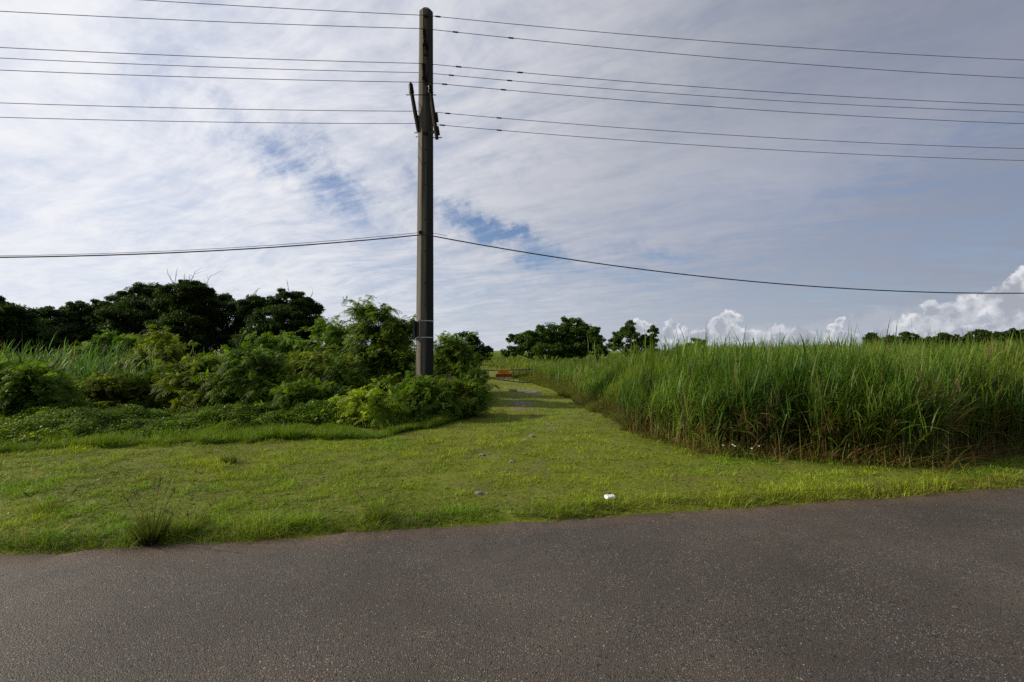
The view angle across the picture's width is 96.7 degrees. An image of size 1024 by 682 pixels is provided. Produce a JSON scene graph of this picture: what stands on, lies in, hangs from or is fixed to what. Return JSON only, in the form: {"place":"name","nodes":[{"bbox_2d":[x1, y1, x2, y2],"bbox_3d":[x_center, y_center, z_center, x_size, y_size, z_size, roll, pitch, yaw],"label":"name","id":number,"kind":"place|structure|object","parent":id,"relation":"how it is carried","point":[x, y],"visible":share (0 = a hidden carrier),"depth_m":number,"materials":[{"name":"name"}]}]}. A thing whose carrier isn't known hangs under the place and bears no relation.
{"place":"outdoors","nodes":[
{"label":"outdoors","id":0,"kind":"place"},
{"bbox_2d":[0,397,482,452],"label":"rank grass","id":1,"kind":"structure","parent":0,"point":[284,431],"depth_m":8.06,"materials":[{"name":"green plant"}]},
{"bbox_2d":[0,487,1023,681],"bbox_3d":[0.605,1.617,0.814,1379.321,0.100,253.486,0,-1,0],"label":"road","id":2,"kind":"structure","parent":0,"point":[924,588],"depth_m":2.85,"materials":[{"name":"grey asphalt"}]},
{"bbox_2d":[0,351,1023,556],"bbox_3d":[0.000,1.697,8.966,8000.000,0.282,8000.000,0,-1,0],"label":"ground","id":3,"kind":"structure","parent":0,"point":[444,475],"depth_m":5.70,"materials":[{"name":"green plant"}]},
{"bbox_2d":[0,295,66,356],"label":"dark tree","id":4,"kind":"object","parent":3,"relation":"on","point":[18,323],"visible":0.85,"depth_m":23.68,"materials":[{"name":"green plant"}]},
{"bbox_2d":[0,347,92,418],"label":"feathery bush","id":5,"kind":"object","parent":3,"relation":"on","point":[22,384],"visible":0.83,"depth_m":9.93,"materials":[{"name":"green plant"}]},
{"bbox_2d":[23,489,76,513],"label":"grass tussock","id":6,"kind":"object","parent":3,"relation":"on","point":[49,507],"depth_m":4.43,"materials":[{"name":"green plant"}]},
{"bbox_2d":[30,305,99,356],"bbox_3d":[-31.560,-0.138,31.041,4.702,4.623,5.570,-1,-2,41],"label":"dark tree","id":7,"kind":"object","parent":3,"relation":"on","point":[71,328],"visible":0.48,"depth_m":30.87,"materials":[{"name":"green plant"}]},
{"bbox_2d":[53,298,114,350],"bbox_3d":[-30.686,-0.418,33.412,6.594,5.244,4.367,0,-1,0],"label":"dark tree","id":8,"kind":"object","parent":3,"relation":"on","point":[80,308],"visible":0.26,"depth_m":32.15,"materials":[{"name":"green plant"}]},
{"bbox_2d":[52,328,154,362],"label":"feathery bush","id":9,"kind":"object","parent":3,"relation":"on","point":[107,339],"visible":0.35,"depth_m":18.53,"materials":[{"name":"green plant"}]},
{"bbox_2d":[61,363,146,409],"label":"feathery bush","id":10,"kind":"object","parent":3,"relation":"on","point":[103,386],"visible":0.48,"depth_m":11.42,"materials":[{"name":"green plant"}]},
{"bbox_2d":[82,282,170,348],"bbox_3d":[-26.587,-1.044,31.770,7.063,6.421,5.135,0,-1,0],"label":"dark tree","id":11,"kind":"object","parent":3,"relation":"on","point":[132,311],"visible":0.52,"depth_m":30.65,"materials":[{"name":"green plant"}]},
{"bbox_2d":[97,356,183,410],"bbox_3d":[-9.716,1.355,12.098,2.637,1.910,2.265,0,-1,0],"label":"feathery bush","id":12,"kind":"object","parent":3,"relation":"on","point":[148,401],"visible":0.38,"depth_m":11.83,"materials":[{"name":"green plant"}]},
{"bbox_2d":[113,474,180,545],"bbox_3d":[-3.037,1.393,3.808,0.469,0.602,0.470,1,-1,-29],"label":"grass tussock","id":13,"kind":"object","parent":3,"relation":"on","point":[141,539],"depth_m":3.78,"materials":[{"name":"green plant"}]},
{"bbox_2d":[112,324,200,373],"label":"feathery bush","id":14,"kind":"object","parent":3,"relation":"on","point":[167,351],"visible":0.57,"depth_m":13.81,"materials":[{"name":"green plant"}]},
{"bbox_2d":[138,267,233,361],"bbox_3d":[-21.496,-1.345,29.826,5.924,7.000,3.966,0,-1,0],"label":"dark tree","id":15,"kind":"object","parent":3,"relation":"on","point":[188,310],"visible":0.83,"depth_m":29.46,"materials":[{"name":"green plant"}]},
{"bbox_2d":[164,494,217,532],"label":"grass tussock","id":16,"kind":"object","parent":3,"relation":"on","point":[191,517],"depth_m":4.04,"materials":[{"name":"green plant"}]},
{"bbox_2d":[151,350,232,412],"bbox_3d":[-7.974,1.133,11.982,2.741,1.841,2.053,0,-1,0],"label":"feathery bush","id":17,"kind":"object","parent":3,"relation":"on","point":[191,394],"visible":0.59,"depth_m":11.54,"materials":[{"name":"green plant"}]},
{"bbox_2d":[0,330,443,397],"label":"reed grass","id":18,"kind":"structure","parent":3,"relation":"on","point":[83,369],"depth_m":13.54,"materials":[{"name":"green plant"}]},
{"bbox_2d":[5,398,439,432],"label":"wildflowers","id":19,"kind":"object","parent":3,"relation":"on","point":[163,417],"visible":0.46,"depth_m":8.88,"materials":[{"name":"green plant"}]},
{"bbox_2d":[205,292,255,355],"bbox_3d":[-19.768,-0.635,31.593,5.505,5.691,3.503,0,-1,0],"label":"dark tree","id":20,"kind":"object","parent":3,"relation":"on","point":[227,306],"visible":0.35,"depth_m":30.99,"materials":[{"name":"green plant"}]},
{"bbox_2d":[220,451,241,463],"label":"grass tussock","id":21,"kind":"object","parent":3,"relation":"on","point":[234,459],"depth_m":6.37,"materials":[{"name":"green plant"}]},
{"bbox_2d":[0,392,490,444],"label":"creeper vines","id":22,"kind":"object","parent":3,"relation":"on","point":[57,418],"visible":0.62,"depth_m":8.93,"materials":[{"name":"green plant"}]},
{"bbox_2d":[184,339,310,410],"bbox_3d":[-6.427,1.093,11.209,2.600,2.284,2.227,0,-1,0],"label":"feathery bush","id":23,"kind":"object","parent":3,"relation":"on","point":[245,376],"visible":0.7,"depth_m":11.10,"materials":[{"name":"green plant"}]},
{"bbox_2d":[227,282,326,351],"bbox_3d":[-14.595,-0.915,28.477,6.448,6.066,4.097,0,-1,0],"label":"dark tree","id":24,"kind":"object","parent":3,"relation":"on","point":[295,312],"visible":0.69,"depth_m":28.28,"materials":[{"name":"green plant"}]},
{"bbox_2d":[239,330,318,362],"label":"feathery bush","id":25,"kind":"object","parent":3,"relation":"on","point":[292,341],"visible":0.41,"depth_m":16.70,"materials":[{"name":"green plant"}]},
{"bbox_2d":[246,368,351,410],"bbox_3d":[-5.091,1.411,10.905,2.483,1.516,1.771,0,-1,0],"label":"feathery bush","id":26,"kind":"object","parent":3,"relation":"on","point":[286,393],"visible":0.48,"depth_m":10.65,"materials":[{"name":"green plant"}]},
{"bbox_2d":[271,344,341,394],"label":"feathery bush","id":27,"kind":"object","parent":3,"relation":"on","point":[294,357],"visible":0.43,"depth_m":12.53,"materials":[{"name":"green plant"}]},
{"bbox_2d":[296,315,369,358],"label":"feathery bush","id":28,"kind":"object","parent":3,"relation":"on","point":[334,335],"visible":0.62,"depth_m":17.20,"materials":[{"name":"green plant"}]},
{"bbox_2d":[302,350,401,398],"bbox_3d":[-4.217,1.241,12.119,2.762,2.057,1.766,0,-1,-7],"label":"feathery bush","id":29,"kind":"object","parent":3,"relation":"on","point":[346,374],"visible":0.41,"depth_m":11.93,"materials":[{"name":"green plant"}]},
{"bbox_2d":[311,378,408,429],"bbox_3d":[-3.197,1.497,9.762,2.117,1.438,1.312,0,-1,17],"label":"feathery bush","id":30,"kind":"object","parent":3,"relation":"on","point":[373,406],"visible":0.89,"depth_m":9.53,"materials":[{"name":"green plant"}]},
{"bbox_2d":[338,294,415,383],"bbox_3d":[-4.017,0.388,13.954,3.226,3.711,2.440,0,-1,0],"label":"feathery bush","id":31,"kind":"object","parent":3,"relation":"on","point":[387,335],"visible":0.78,"depth_m":13.56,"materials":[{"name":"green plant"}]},
{"bbox_2d":[357,486,397,521],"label":"grass tussock","id":32,"kind":"object","parent":3,"relation":"on","point":[377,510],"depth_m":4.28,"materials":[{"name":"green plant"}]},
{"bbox_2d":[377,370,462,417],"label":"feathery bush","id":33,"kind":"object","parent":3,"relation":"on","point":[412,393],"visible":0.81,"depth_m":10.28,"materials":[{"name":"green plant"}]},
{"bbox_2d":[406,7,441,381],"bbox_3d":[-2.401,-3.568,12.857,0.921,12.073,0.790,-1,-1,35],"label":"utility pole","id":34,"kind":"object","parent":3,"relation":"on","point":[426,119],"visible":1,"depth_m":12.88,"materials":[{"name":"concrete"}]},
{"bbox_2d":[413,320,433,337],"bbox_3d":[-2.529,-0.332,13.003,0.581,0.508,0.499,0,-1,-9],"label":"strapped board","id":35,"kind":"object","parent":34,"relation":"attached to","point":[416,328],"visible":0.81,"depth_m":12.79,"materials":[{"name":"metal"}]},
{"bbox_2d":[3,58,1012,111],"bbox_3d":[-0.722,-8.246,12.742,96.757,2.835,2.035,0,-1,-7],"label":"power line","id":36,"kind":"object","parent":34,"relation":"attached to","point":[486,78],"visible":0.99,"depth_m":13.64,"materials":[{"name":"black metal"}]},
{"bbox_2d":[0,11,1016,77],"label":"power line","id":37,"kind":"object","parent":34,"relation":"attached to","point":[488,35],"visible":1,"depth_m":12.82,"materials":[{"name":"black metal"}]},
{"bbox_2d":[0,47,1017,104],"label":"power line","id":38,"kind":"object","parent":34,"relation":"attached to","point":[488,69],"visible":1,"depth_m":12.80,"materials":[{"name":"black metal"}]},
{"bbox_2d":[0,234,1023,293],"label":"telephone cable","id":39,"kind":"object","parent":34,"relation":"attached to","point":[493,247],"visible":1,"depth_m":12.84,"materials":[{"name":"black rubber"}]},
{"bbox_2d":[4,231,445,255],"bbox_3d":[-25.112,-4.490,8.758,47.283,5.080,0.128,0,-1,-10],"label":"messenger wire","id":40,"kind":"object","parent":39,"relation":"attached to","point":[420,232],"visible":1,"depth_m":11.71,"materials":[{"name":"metal"}]},
{"bbox_2d":[0,117,1023,160],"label":"power line","id":41,"kind":"object","parent":34,"relation":"attached to","point":[488,129],"visible":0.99,"depth_m":13.59,"materials":[{"name":"black metal"}]},
{"bbox_2d":[3,70,1023,123],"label":"power line","id":42,"kind":"object","parent":34,"relation":"attached to","point":[492,88],"visible":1,"depth_m":12.99,"materials":[{"name":"black metal"}]},
{"bbox_2d":[9,103,1023,148],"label":"power line","id":43,"kind":"object","parent":34,"relation":"attached to","point":[494,117],"visible":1,"depth_m":13.68,"materials":[{"name":"black metal"}]},
{"bbox_2d":[146,0,1018,59],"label":"power line","id":44,"kind":"object","parent":34,"relation":"attached to","point":[568,29],"visible":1,"depth_m":13.23,"materials":[{"name":"black metal"}]},
{"bbox_2d":[406,372,494,418],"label":"feathery bush","id":45,"kind":"object","parent":3,"relation":"on","point":[472,400],"visible":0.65,"depth_m":10.76,"materials":[{"name":"green plant"}]},
{"bbox_2d":[434,331,486,378],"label":"feathery bush","id":46,"kind":"object","parent":3,"relation":"on","point":[453,355],"visible":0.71,"depth_m":15.11,"materials":[{"name":"green plant"}]},
{"bbox_2d":[451,331,493,364],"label":"dark tree","id":47,"kind":"object","parent":3,"relation":"on","point":[476,341],"visible":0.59,"depth_m":25.64,"materials":[{"name":"green plant"}]},
{"bbox_2d":[446,361,500,404],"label":"feathery bush","id":48,"kind":"object","parent":3,"relation":"on","point":[472,373],"visible":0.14,"depth_m":13.13,"materials":[{"name":"green plant"}]},
{"bbox_2d":[466,352,503,383],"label":"feathery bush","id":49,"kind":"object","parent":3,"relation":"on","point":[484,373],"visible":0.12,"depth_m":16.36,"materials":[{"name":"green plant"}]},
{"bbox_2d":[483,369,533,382],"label":"field gate","id":50,"kind":"structure","parent":3,"relation":"on","point":[513,370],"depth_m":21.95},
{"bbox_2d":[497,369,510,373],"bbox_3d":[-0.378,1.472,21.912,0.690,0.199,0.021,0,-1,0],"label":"warning sign","id":51,"kind":"object","parent":50,"relation":"attached to","point":[503,371],"visible":1,"depth_m":21.91,"materials":[{"name":"metal"}]},
{"bbox_2d":[496,374,511,376],"bbox_3d":[-0.386,1.658,21.908,0.789,0.153,0.021,0,-1,0],"label":"warning sign","id":52,"kind":"object","parent":50,"relation":"attached to","point":[503,375],"visible":1,"depth_m":21.90,"materials":[{"name":"red metal"}]},
{"bbox_2d":[451,387,583,494],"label":"gravel","id":53,"kind":"structure","parent":3,"relation":"on","point":[517,417],"depth_m":11.32,"materials":[{"name":"grey gravel"}]},
{"bbox_2d":[499,316,599,362],"bbox_3d":[3.309,0.109,37.679,8.803,4.461,4.620,0,-1,0],"label":"grassland tree","id":54,"kind":"object","parent":3,"relation":"on","point":[565,339],"visible":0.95,"depth_m":37.22,"materials":[{"name":"green plant"}]},
{"bbox_2d":[511,368,656,430],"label":"track weeds","id":55,"kind":"object","parent":3,"relation":"on","point":[564,390],"visible":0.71,"depth_m":15.73,"materials":[{"name":"green plant"}]},
{"bbox_2d":[586,326,610,361],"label":"grassland tree","id":56,"kind":"object","parent":3,"relation":"on","point":[595,338],"visible":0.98,"depth_m":35.86,"materials":[{"name":"green plant"}]},
{"bbox_2d":[604,494,615,498],"bbox_3d":[1.032,1.634,4.783,0.118,0.036,0.080,0,-1,-12],"label":"food container","id":57,"kind":"object","parent":3,"relation":"on","point":[607,495],"visible":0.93,"depth_m":4.77,"materials":[{"name":"white plastic"}]},
{"bbox_2d":[606,320,659,357],"bbox_3d":[10.831,0.207,39.493,5.352,4.248,3.718,0,-1,0],"label":"grassland tree","id":58,"kind":"object","parent":3,"relation":"on","point":[628,331],"visible":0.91,"depth_m":39.73,"materials":[{"name":"green plant"}]},
{"bbox_2d":[686,337,704,347],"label":"grassland tree","id":59,"kind":"object","parent":3,"relation":"on","point":[699,340],"visible":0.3,"depth_m":44.63,"materials":[{"name":"green plant"}]},
{"bbox_2d":[411,317,1023,464],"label":"tall grass","id":60,"kind":"structure","parent":3,"relation":"on","point":[831,392],"depth_m":7.19,"materials":[{"name":"green plant"}]},
{"bbox_2d":[722,444,758,458],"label":"flowering weed","id":61,"kind":"object","parent":3,"relation":"on","point":[734,447],"visible":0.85,"depth_m":6.59,"materials":[{"name":"green plant"}]},
{"bbox_2d":[558,391,1023,474],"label":"dry straw","id":62,"kind":"object","parent":3,"relation":"on","point":[988,451],"visible":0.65,"depth_m":6.60,"materials":[{"name":"brown plant"}]},
{"bbox_2d":[862,332,881,346],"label":"tree","id":63,"kind":"object","parent":3,"relation":"on","point":[868,335],"visible":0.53,"depth_m":104.43,"materials":[{"name":"green plant"}]},
{"bbox_2d":[880,334,893,346],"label":"tree","id":64,"kind":"object","parent":3,"relation":"on","point":[889,337],"visible":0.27,"depth_m":111.12,"materials":[{"name":"green plant"}]},
{"bbox_2d":[890,331,919,346],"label":"tree","id":65,"kind":"object","parent":3,"relation":"on","point":[909,334],"visible":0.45,"depth_m":105.83,"materials":[{"name":"green plant"}]},
{"bbox_2d":[917,336,932,346],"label":"tree","id":66,"kind":"object","parent":3,"relation":"on","point":[923,340],"visible":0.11,"depth_m":113.15,"materials":[{"name":"green plant"}]},
{"bbox_2d":[928,332,954,346],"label":"tree","id":67,"kind":"object","parent":3,"relation":"on","point":[943,336],"visible":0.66,"depth_m":107.93,"materials":[{"name":"green plant"}]},
{"bbox_2d":[951,334,963,346],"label":"tree","id":68,"kind":"object","parent":3,"relation":"on","point":[957,336],"visible":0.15,"depth_m":115.57,"materials":[{"name":"green plant"}]},
{"bbox_2d":[955,338,967,346],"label":"tree","id":69,"kind":"object","parent":3,"relation":"on","point":[961,342],"visible":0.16,"depth_m":111.08,"materials":[{"name":"green plant"}]},
{"bbox_2d":[963,329,993,347],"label":"tree","id":70,"kind":"object","parent":3,"relation":"on","point":[982,333],"visible":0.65,"depth_m":105.08,"materials":[{"name":"green plant"}]},
{"bbox_2d":[991,327,1023,344],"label":"tree","id":71,"kind":"object","parent":3,"relation":"on","point":[1004,334],"visible":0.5,"depth_m":107.32,"materials":[{"name":"green plant"}]},
{"bbox_2d":[0,0,1023,350],"label":"sky","id":72,"kind":"structure","parent":0,"point":[944,223],"materials":[{"name":"blue"}]},
{"bbox_2d":[763,433,795,452],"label":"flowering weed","id":73,"kind":"object","parent":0,"point":[791,439],"visible":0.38,"depth_m":6.92,"materials":[{"name":"green plant"}]}
]}

